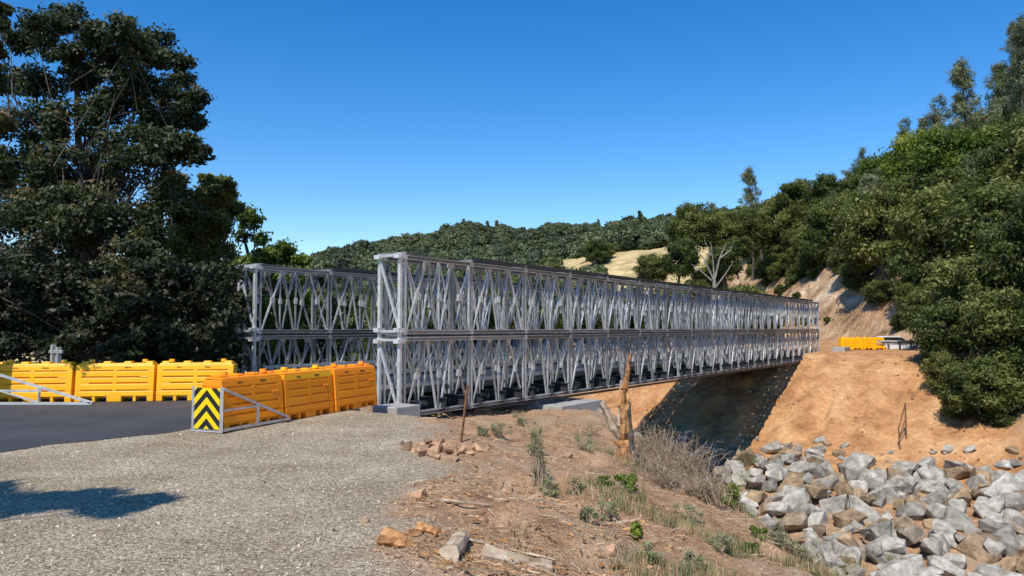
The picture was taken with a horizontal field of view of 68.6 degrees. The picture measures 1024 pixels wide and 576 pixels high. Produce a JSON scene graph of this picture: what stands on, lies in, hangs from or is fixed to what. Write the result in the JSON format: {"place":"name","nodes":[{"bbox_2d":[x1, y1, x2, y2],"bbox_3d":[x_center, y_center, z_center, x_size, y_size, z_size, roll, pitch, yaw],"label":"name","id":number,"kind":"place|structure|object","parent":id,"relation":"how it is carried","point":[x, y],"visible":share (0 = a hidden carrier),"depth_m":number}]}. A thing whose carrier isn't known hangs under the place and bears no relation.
{"place":"outdoors","nodes":[
{"label":"outdoors","id":0,"kind":"place"},
{"bbox_2d":[0,397,191,451],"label":"asphalt road","id":1,"kind":"structure","parent":0,"point":[25,426],"depth_m":15.17},
{"bbox_2d":[0,360,77,401],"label":"water filled barrier","id":2,"kind":"object","parent":1,"relation":"on","point":[60,377],"visible":0.81,"depth_m":19.04},
{"bbox_2d":[0,373,92,404],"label":"steel brace frame","id":3,"kind":"object","parent":1,"relation":"on","point":[83,402],"visible":1,"depth_m":18.41},
{"bbox_2d":[74,359,159,401],"bbox_3d":[-10.236,2.393,19.539,1.900,1.070,0.600,0,-3,-8],"label":"water filled barrier","id":4,"kind":"object","parent":1,"relation":"on","point":[110,381],"visible":0.92,"depth_m":19.30},
{"bbox_2d":[156,359,236,400],"bbox_3d":[-8.291,2.407,19.818,1.900,1.070,0.600,0,-3,-9],"label":"water filled barrier","id":5,"kind":"object","parent":1,"relation":"on","point":[176,381],"visible":0.69,"depth_m":19.54},
{"bbox_2d":[191,386,289,432],"bbox_3d":[-5.187,2.252,14.494,0.720,0.820,1.935,-1,-3,22],"label":"chevron end panel","id":6,"kind":"object","parent":1,"relation":"on","point":[208,410],"visible":0.9,"depth_m":13.65},
{"bbox_2d":[202,369,283,431],"bbox_3d":[-5.184,2.125,14.508,0.600,1.070,1.690,-1,-3,22],"label":"water filled barrier","id":7,"kind":"object","parent":1,"relation":"on","point":[264,387],"visible":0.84,"depth_m":14.31},
{"bbox_2d":[274,365,333,420],"bbox_3d":[-4.556,2.212,16.133,0.600,1.070,1.690,-1,-3,21],"label":"water filled barrier","id":8,"kind":"object","parent":1,"relation":"on","point":[307,392],"visible":0.78,"depth_m":15.95},
{"bbox_2d":[324,361,377,411],"bbox_3d":[-3.887,2.297,17.743,0.600,1.070,1.690,-1,-3,23],"label":"water filled barrier","id":9,"kind":"object","parent":1,"relation":"on","point":[354,386],"visible":0.81,"depth_m":17.55},
{"bbox_2d":[0,242,1023,575],"bbox_3d":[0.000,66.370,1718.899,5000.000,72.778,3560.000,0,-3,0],"label":"ground","id":10,"kind":"structure","parent":0,"point":[850,314],"depth_m":10.71},
{"bbox_2d":[0,1,20,197],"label":"oak tree","id":11,"kind":"object","parent":10,"relation":"on","point":[9,174],"visible":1,"depth_m":17.74},
{"bbox_2d":[49,345,63,362],"bbox_3d":[-12.991,2.329,21.407,0.380,1.420,0.165,0,-3,0],"label":"utility marker post","id":12,"kind":"object","parent":10,"relation":"on","point":[55,352],"visible":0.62,"depth_m":21.38},
{"bbox_2d":[0,0,217,359],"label":"oak tree","id":13,"kind":"object","parent":10,"relation":"on","point":[58,196],"visible":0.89,"depth_m":26.52},
{"bbox_2d":[0,253,261,372],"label":"understory thicket","id":14,"kind":"object","parent":10,"relation":"on","point":[189,338],"visible":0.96,"depth_m":23.27},
{"bbox_2d":[0,185,368,367],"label":"understory thicket","id":15,"kind":"object","parent":10,"relation":"on","point":[321,280],"visible":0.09,"depth_m":43.02},
{"bbox_2d":[163,172,257,361],"bbox_3d":[-12.335,-0.547,30.889,4.244,8.614,3.819,0,-3,0],"label":"oak tree","id":16,"kind":"object","parent":10,"relation":"on","point":[218,195],"visible":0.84,"depth_m":30.36},
{"bbox_2d":[0,414,460,575],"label":"gravel stones","id":17,"kind":"object","parent":10,"relation":"on","point":[309,564],"visible":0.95,"depth_m":7.57},
{"bbox_2d":[163,200,313,372],"bbox_3d":[-13.356,0.192,35.976,8.458,9.063,6.245,0,-3,0],"label":"oak tree","id":18,"kind":"object","parent":10,"relation":"on","point":[280,252],"visible":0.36,"depth_m":35.86},
{"bbox_2d":[376,527,413,548],"bbox_3d":[-1.012,2.208,6.536,0.339,0.214,0.312,0,-3,0],"label":"rock","id":19,"kind":"object","parent":10,"relation":"on","point":[389,537],"visible":0.81,"depth_m":6.49},
{"bbox_2d":[372,403,419,416],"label":"concrete block","id":20,"kind":"structure","parent":10,"relation":"on","point":[403,409],"depth_m":19.02},
{"bbox_2d":[93,204,756,300],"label":"distant forest","id":21,"kind":"object","parent":10,"relation":"on","point":[463,239],"visible":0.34,"depth_m":339.45},
{"bbox_2d":[415,521,441,535],"bbox_3d":[-0.763,2.218,6.904,0.249,0.136,0.174,0,-3,0],"label":"rock","id":22,"kind":"object","parent":10,"relation":"on","point":[425,527],"visible":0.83,"depth_m":6.86},
{"bbox_2d":[400,433,483,461],"bbox_3d":[-1.135,2.485,11.572,1.360,0.303,1.949,0,-3,0],"label":"rubble pile","id":23,"kind":"object","parent":10,"relation":"on","point":[438,445],"visible":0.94,"depth_m":11.53},
{"bbox_2d":[439,530,469,561],"bbox_3d":[-0.499,2.251,6.575,0.243,0.161,0.519,0,-3,0],"label":"split log","id":24,"kind":"object","parent":10,"relation":"on","point":[454,547],"visible":0.96,"depth_m":6.44},
{"bbox_2d":[460,385,470,442],"bbox_3d":[-0.780,2.161,12.343,0.196,1.121,0.042,0,-3,0],"label":"rusty stake","id":25,"kind":"object","parent":10,"relation":"on","point":[466,391],"visible":0.82,"depth_m":12.34},
{"bbox_2d":[441,498,489,505],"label":"fallen branch","id":26,"kind":"object","parent":10,"relation":"on","point":[459,502],"visible":1,"depth_m":8.15},
{"bbox_2d":[490,421,512,438],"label":"grey green weed","id":27,"kind":"object","parent":10,"relation":"on","point":[497,434],"visible":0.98,"depth_m":14.62},
{"bbox_2d":[480,543,551,572],"bbox_3d":[0.039,2.397,6.650,0.651,0.322,0.300,0,-3,0],"label":"bleached log","id":28,"kind":"object","parent":10,"relation":"on","point":[489,552],"visible":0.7,"depth_m":6.61},
{"bbox_2d":[235,252,819,414],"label":"truss bridge","id":29,"kind":"structure","parent":10,"relation":"on","point":[431,389],"depth_m":28.76},
{"bbox_2d":[393,452,668,575],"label":"wood chips","id":30,"kind":"object","parent":10,"relation":"on","point":[481,536],"visible":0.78,"depth_m":7.54},
{"bbox_2d":[361,425,700,557],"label":"loose rocks","id":31,"kind":"object","parent":10,"relation":"on","point":[420,493],"visible":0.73,"depth_m":7.75},
{"bbox_2d":[525,424,543,456],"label":"grey green weed","id":32,"kind":"object","parent":10,"relation":"on","point":[532,433],"visible":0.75,"depth_m":13.05},
{"bbox_2d":[529,427,552,487],"bbox_3d":[0.380,2.264,9.954,0.316,0.847,0.365,0,-3,0],"label":"grey green weed","id":33,"kind":"object","parent":10,"relation":"on","point":[537,482],"visible":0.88,"depth_m":9.86},
{"bbox_2d":[489,397,601,410],"bbox_3d":[-3.232,4.278,27.277,13.408,1.650,14.196,0,-3,0],"label":"concrete abutment","id":34,"kind":"object","parent":10,"relation":"on","point":[575,403],"visible":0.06,"depth_m":27.64},
{"bbox_2d":[537,473,559,497],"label":"grey green weed","id":35,"kind":"object","parent":10,"relation":"on","point":[549,490],"visible":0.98,"depth_m":9.56},
{"bbox_2d":[566,476,588,496],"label":"grey green weed","id":36,"kind":"object","parent":10,"relation":"on","point":[579,489],"visible":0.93,"depth_m":9.71},
{"bbox_2d":[574,427,594,452],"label":"grey green weed","id":37,"kind":"object","parent":10,"relation":"on","point":[584,448],"visible":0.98,"depth_m":14.40},
{"bbox_2d":[569,425,603,436],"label":"dry bush","id":38,"kind":"object","parent":10,"relation":"on","point":[585,435],"visible":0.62,"depth_m":18.82},
{"bbox_2d":[160,90,1023,371],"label":"hillside woodland","id":39,"kind":"object","parent":10,"relation":"on","point":[1002,159],"visible":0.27,"depth_m":92.84},
{"bbox_2d":[578,505,607,525],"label":"grey green weed","id":40,"kind":"object","parent":10,"relation":"on","point":[585,511],"visible":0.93,"depth_m":8.29},
{"bbox_2d":[372,408,824,575],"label":"earth clods","id":41,"kind":"object","parent":10,"relation":"on","point":[397,555],"visible":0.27,"depth_m":8.61},
{"bbox_2d":[589,498,620,522],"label":"grey green weed","id":42,"kind":"object","parent":10,"relation":"on","point":[610,512],"visible":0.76,"depth_m":8.96},
{"bbox_2d":[386,413,828,575],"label":"fallen twigs","id":43,"kind":"object","parent":10,"relation":"on","point":[620,522],"depth_m":8.10},
{"bbox_2d":[385,410,832,575],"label":"straw litter","id":44,"kind":"object","parent":10,"relation":"on","point":[501,531],"visible":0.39,"depth_m":8.30},
{"bbox_2d":[598,354,635,464],"bbox_3d":[2.101,2.525,15.017,0.769,2.459,0.510,0,-3,0],"label":"broken tree stump","id":45,"kind":"object","parent":10,"relation":"on","point":[624,433],"visible":0.91,"depth_m":14.95},
{"bbox_2d":[614,471,638,492],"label":"green shrub","id":46,"kind":"object","parent":10,"relation":"on","point":[631,478],"visible":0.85,"depth_m":10.96},
{"bbox_2d":[629,521,643,540],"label":"green shrub","id":47,"kind":"object","parent":10,"relation":"on","point":[636,529],"visible":0.9,"depth_m":8.11},
{"bbox_2d":[612,445,677,475],"bbox_3d":[2.566,3.352,14.666,1.220,0.637,1.291,0,-3,0],"label":"dry bush","id":48,"kind":"object","parent":10,"relation":"on","point":[644,459],"visible":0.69,"depth_m":14.64},
{"bbox_2d":[631,251,668,280],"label":"oak tree","id":49,"kind":"object","parent":10,"relation":"on","point":[650,265],"visible":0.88,"depth_m":128.78},
{"bbox_2d":[633,538,666,564],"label":"grey green weed","id":50,"kind":"object","parent":10,"relation":"on","point":[651,553],"visible":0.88,"depth_m":7.47},
{"bbox_2d":[608,419,702,462],"bbox_3d":[3.247,3.420,16.948,2.166,0.919,2.249,0,-3,0],"label":"dry bush","id":51,"kind":"object","parent":10,"relation":"on","point":[643,445],"visible":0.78,"depth_m":16.91},
{"bbox_2d":[624,461,695,491],"bbox_3d":[2.559,3.277,13.075,1.350,0.605,1.302,0,-3,0],"label":"dry bush","id":52,"kind":"object","parent":10,"relation":"on","point":[669,483],"visible":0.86,"depth_m":13.05},
{"bbox_2d":[508,408,851,575],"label":"dry grass","id":53,"kind":"structure","parent":10,"relation":"on","point":[623,498],"depth_m":9.52},
{"bbox_2d":[660,235,703,282],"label":"oak tree","id":54,"kind":"object","parent":10,"relation":"on","point":[683,255],"visible":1,"depth_m":116.97},
{"bbox_2d":[632,432,733,483],"bbox_3d":[3.659,3.578,15.889,2.279,0.943,2.047,0,-3,0],"label":"dry bush","id":55,"kind":"object","parent":10,"relation":"on","point":[696,463],"visible":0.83,"depth_m":15.76},
{"bbox_2d":[671,502,705,523],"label":"grey green weed","id":56,"kind":"object","parent":10,"relation":"on","point":[688,507],"visible":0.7,"depth_m":10.31},
{"bbox_2d":[664,200,724,282],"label":"oak tree","id":57,"kind":"object","parent":10,"relation":"on","point":[692,221],"visible":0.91,"depth_m":123.95},
{"bbox_2d":[679,546,711,569],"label":"grey green weed","id":58,"kind":"object","parent":10,"relation":"on","point":[690,554],"visible":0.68,"depth_m":7.37},
{"bbox_2d":[661,466,744,507],"bbox_3d":[3.255,3.413,12.983,1.328,0.640,1.305,0,-3,0],"label":"dry bush","id":59,"kind":"object","parent":10,"relation":"on","point":[706,492],"visible":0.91,"depth_m":12.88},
{"bbox_2d":[689,265,733,295],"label":"oak tree","id":60,"kind":"object","parent":10,"relation":"on","point":[700,279],"visible":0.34,"depth_m":116.83},
{"bbox_2d":[691,240,733,314],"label":"bare tree","id":61,"kind":"object","parent":10,"relation":"on","point":[713,277],"visible":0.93,"depth_m":100.21},
{"bbox_2d":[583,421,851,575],"bbox_3d":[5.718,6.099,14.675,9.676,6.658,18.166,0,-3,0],"label":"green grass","id":62,"kind":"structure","parent":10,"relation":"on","point":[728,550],"depth_m":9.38},
{"bbox_2d":[704,531,734,554],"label":"grey green weed","id":63,"kind":"object","parent":10,"relation":"on","point":[721,538],"visible":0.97,"depth_m":8.89},
{"bbox_2d":[704,244,745,288],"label":"oak tree","id":64,"kind":"object","parent":10,"relation":"on","point":[726,262],"visible":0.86,"depth_m":110.77},
{"bbox_2d":[706,209,747,279],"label":"oak tree","id":65,"kind":"object","parent":10,"relation":"on","point":[725,233],"visible":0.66,"depth_m":128.39},
{"bbox_2d":[720,479,741,509],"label":"green shrub","id":66,"kind":"object","parent":10,"relation":"on","point":[736,493],"visible":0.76,"depth_m":13.62},
{"bbox_2d":[723,234,756,278],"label":"oak tree","id":67,"kind":"object","parent":10,"relation":"on","point":[745,244],"visible":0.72,"depth_m":117.88},
{"bbox_2d":[730,204,771,280],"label":"oak tree","id":68,"kind":"object","parent":10,"relation":"on","point":[750,219],"visible":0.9,"depth_m":126.71},
{"bbox_2d":[737,165,766,210],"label":"grey pine tree","id":69,"kind":"object","parent":10,"relation":"on","point":[748,177],"visible":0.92,"depth_m":150.97},
{"bbox_2d":[741,541,762,555],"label":"green shrub","id":70,"kind":"object","parent":10,"relation":"on","point":[750,544],"visible":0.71,"depth_m":9.42},
{"bbox_2d":[749,525,767,540],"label":"green shrub","id":71,"kind":"object","parent":10,"relation":"on","point":[753,529],"visible":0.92,"depth_m":10.39},
{"bbox_2d":[750,208,778,260],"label":"oak tree","id":72,"kind":"object","parent":10,"relation":"on","point":[769,219],"visible":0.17,"depth_m":134.97},
{"bbox_2d":[764,518,791,553],"bbox_3d":[3.701,3.423,10.460,0.396,0.464,0.605,0,-3,0],"label":"grey green weed","id":73,"kind":"object","parent":10,"relation":"on","point":[778,536],"visible":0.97,"depth_m":10.33},
{"bbox_2d":[769,243,786,261],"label":"oak tree","id":74,"kind":"object","parent":10,"relation":"on","point":[776,250],"visible":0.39,"depth_m":128.60},
{"bbox_2d":[762,184,810,231],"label":"oak tree","id":75,"kind":"object","parent":10,"relation":"on","point":[770,203],"visible":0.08,"depth_m":133.55},
{"bbox_2d":[772,178,813,210],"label":"oak tree","id":76,"kind":"object","parent":10,"relation":"on","point":[786,197],"visible":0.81,"depth_m":128.34},
{"bbox_2d":[784,536,824,571],"bbox_3d":[3.980,3.610,10.167,0.585,0.445,0.511,0,-3,0],"label":"grey green weed","id":77,"kind":"object","parent":10,"relation":"on","point":[807,552],"visible":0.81,"depth_m":10.14},
{"bbox_2d":[797,251,817,275],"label":"oak tree","id":78,"kind":"object","parent":10,"relation":"on","point":[802,264],"visible":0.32,"depth_m":108.36},
{"bbox_2d":[606,351,1023,464],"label":"bank stones","id":79,"kind":"object","parent":10,"relation":"on","point":[881,454],"visible":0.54,"depth_m":50.49},
{"bbox_2d":[795,226,841,276],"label":"oak tree","id":80,"kind":"object","parent":10,"relation":"on","point":[807,253],"visible":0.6,"depth_m":104.67},
{"bbox_2d":[802,171,849,207],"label":"oak tree","id":81,"kind":"object","parent":10,"relation":"on","point":[822,184],"visible":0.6,"depth_m":117.61},
{"bbox_2d":[659,429,1023,575],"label":"riprap boulders","id":82,"kind":"object","parent":10,"relation":"on","point":[943,504],"visible":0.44,"depth_m":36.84},
{"bbox_2d":[826,244,865,277],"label":"oak tree","id":83,"kind":"object","parent":10,"relation":"on","point":[834,261],"visible":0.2,"depth_m":93.25},
{"bbox_2d":[838,337,862,349],"bbox_3d":[28.263,4.601,62.790,1.900,1.070,0.600,0,-3,-9],"label":"water filled barrier","id":84,"kind":"object","parent":10,"relation":"on","point":[852,343],"visible":0.92,"depth_m":62.55},
{"bbox_2d":[840,146,870,179],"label":"grey pine tree","id":85,"kind":"object","parent":10,"relation":"on","point":[862,151],"visible":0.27,"depth_m":126.43},
{"bbox_2d":[835,263,876,293],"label":"oak tree","id":86,"kind":"object","parent":10,"relation":"on","point":[855,281],"visible":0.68,"depth_m":89.14},
{"bbox_2d":[827,182,918,283],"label":"oak tree","id":87,"kind":"object","parent":10,"relation":"on","point":[862,230],"visible":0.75,"depth_m":82.94},
{"bbox_2d":[860,278,894,307],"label":"oak tree","id":88,"kind":"object","parent":10,"relation":"on","point":[872,291],"visible":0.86,"depth_m":80.49},
{"bbox_2d":[851,144,903,190],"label":"oak tree","id":89,"kind":"object","parent":10,"relation":"on","point":[870,164],"visible":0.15,"depth_m":114.16},
{"bbox_2d":[862,339,919,349],"bbox_3d":[32.900,4.912,62.795,7.400,1.250,0.274,0,-3,0],"label":"steel guardrail","id":90,"kind":"object","parent":10,"relation":"on","point":[888,342],"visible":0.43,"depth_m":62.72},
{"bbox_2d":[877,336,918,348],"bbox_3d":[33.199,4.937,65.430,4.686,1.480,1.880,0,-3,-3],"label":"parked car","id":91,"kind":"object","parent":10,"relation":"on","point":[896,338],"visible":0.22,"depth_m":64.61},
{"bbox_2d":[898,403,906,448],"bbox_3d":[23.000,8.289,44.243,0.850,2.958,0.697,0,-3,0],"label":"steel handrail","id":92,"kind":"object","parent":10,"relation":"on","point":[905,422],"visible":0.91,"depth_m":44.35},
{"bbox_2d":[890,116,915,150],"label":"grey pine tree","id":93,"kind":"object","parent":10,"relation":"on","point":[904,122],"visible":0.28,"depth_m":119.63},
{"bbox_2d":[891,280,928,315],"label":"oak tree","id":94,"kind":"object","parent":10,"relation":"on","point":[900,294],"visible":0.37,"depth_m":71.52},
{"bbox_2d":[883,238,946,294],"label":"oak tree","id":95,"kind":"object","parent":10,"relation":"on","point":[912,272],"visible":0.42,"depth_m":72.30},
{"bbox_2d":[879,123,951,183],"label":"oak tree","id":96,"kind":"object","parent":10,"relation":"on","point":[899,170],"visible":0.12,"depth_m":99.17},
{"bbox_2d":[892,282,939,337],"bbox_3d":[33.594,3.153,60.197,5.092,7.583,4.515,-7,-8,37],"label":"oak tree","id":97,"kind":"object","parent":10,"relation":"on","point":[905,319],"visible":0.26,"depth_m":60.37},
{"bbox_2d":[881,179,977,265],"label":"oak tree","id":98,"kind":"object","parent":10,"relation":"on","point":[925,219],"visible":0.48,"depth_m":71.68},
{"bbox_2d":[912,92,952,134],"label":"grey pine tree","id":99,"kind":"object","parent":10,"relation":"on","point":[935,117],"visible":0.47,"depth_m":108.46},
{"bbox_2d":[917,339,949,369],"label":"oak tree","id":100,"kind":"object","parent":10,"relation":"on","point":[932,347],"visible":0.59,"depth_m":50.40},
{"bbox_2d":[905,295,979,357],"bbox_3d":[29.583,3.975,51.109,5.357,7.098,4.371,-3,-7,17],"label":"oak tree","id":101,"kind":"object","parent":10,"relation":"on","point":[935,323],"visible":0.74,"depth_m":50.57},
{"bbox_2d":[918,350,968,390],"bbox_3d":[27.728,6.253,47.869,3.126,4.814,3.459,-5,-2,-16],"label":"oak tree","id":102,"kind":"object","parent":10,"relation":"on","point":[936,362],"visible":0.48,"depth_m":47.44},
{"bbox_2d":[903,123,1009,207],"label":"oak tree","id":103,"kind":"object","parent":10,"relation":"on","point":[949,146],"visible":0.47,"depth_m":81.13},
{"bbox_2d":[937,386,976,421],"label":"oak tree","id":104,"kind":"object","parent":10,"relation":"on","point":[951,414],"visible":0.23,"depth_m":44.65},
{"bbox_2d":[941,56,985,133],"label":"grey pine tree","id":105,"kind":"object","parent":10,"relation":"on","point":[962,78],"visible":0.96,"depth_m":100.85},
{"bbox_2d":[918,250,1011,306],"bbox_3d":[31.766,2.151,52.722,7.359,9.934,8.096,2,-1,-14],"label":"oak tree","id":106,"kind":"object","parent":10,"relation":"on","point":[946,286],"visible":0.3,"depth_m":52.08},
{"bbox_2d":[932,352,1010,417],"bbox_3d":[26.850,6.931,43.800,4.051,6.350,4.708,-1,-7,41],"label":"oak tree","id":107,"kind":"object","parent":10,"relation":"on","point":[967,379],"visible":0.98,"depth_m":43.24},
{"bbox_2d":[939,175,1023,256],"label":"oak tree","id":108,"kind":"object","parent":10,"relation":"on","point":[970,209],"visible":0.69,"depth_m":61.13},
{"bbox_2d":[942,237,1023,317],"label":"oak tree","id":109,"kind":"object","parent":10,"relation":"on","point":[976,274],"visible":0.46,"depth_m":49.02},
{"bbox_2d":[951,283,1023,369],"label":"oak tree","id":110,"kind":"object","parent":10,"relation":"on","point":[981,326],"visible":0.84,"depth_m":45.27},
{"bbox_2d":[971,390,1016,427],"bbox_3d":[28.062,8.142,43.481,2.789,4.514,2.409,3,-4,13],"label":"oak tree","id":111,"kind":"object","parent":10,"relation":"on","point":[998,418],"visible":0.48,"depth_m":43.05},
{"bbox_2d":[968,60,1023,128],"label":"grey pine tree","id":112,"kind":"object","parent":10,"relation":"on","point":[998,68],"visible":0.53,"depth_m":99.58},
{"bbox_2d":[972,187,1023,292],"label":"oak tree","id":113,"kind":"object","parent":10,"relation":"on","point":[1013,226],"visible":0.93,"depth_m":47.06},
{"bbox_2d":[977,359,1023,419],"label":"oak tree","id":114,"kind":"object","parent":10,"relation":"on","point":[1014,382],"visible":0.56,"depth_m":42.87},
{"bbox_2d":[986,42,1022,111],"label":"grey pine tree","id":115,"kind":"object","parent":10,"relation":"on","point":[1003,83],"visible":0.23,"depth_m":94.04},
{"bbox_2d":[987,107,1023,140],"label":"oak tree","id":116,"kind":"object","parent":10,"relation":"on","point":[1014,121],"visible":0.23,"depth_m":79.42},
{"bbox_2d":[990,287,1023,374],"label":"oak tree","id":117,"kind":"object","parent":10,"relation":"on","point":[1019,325],"visible":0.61,"depth_m":43.54},
{"bbox_2d":[998,19,1016,58],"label":"grey pine tree","id":118,"kind":"object","parent":10,"relation":"on","point":[1010,31],"visible":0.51,"depth_m":98.05},
{"bbox_2d":[998,13,1023,113],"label":"grey pine tree","id":119,"kind":"object","parent":10,"relation":"on","point":[1018,37],"visible":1,"depth_m":85.11},
{"bbox_2d":[0,0,1023,259],"label":"sky","id":120,"kind":"structure","parent":0,"point":[344,122]},
{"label":"asphalt road","id":121,"kind":"structure","parent":0,"visible":0},
{"bbox_2d":[862,337,884,349],"bbox_3d":[30.180,4.608,62.913,1.900,1.070,0.600,0,-3,-9],"label":"water filled barrier","id":122,"kind":"object","parent":121,"relation":"on","point":[869,343],"visible":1,"depth_m":62.64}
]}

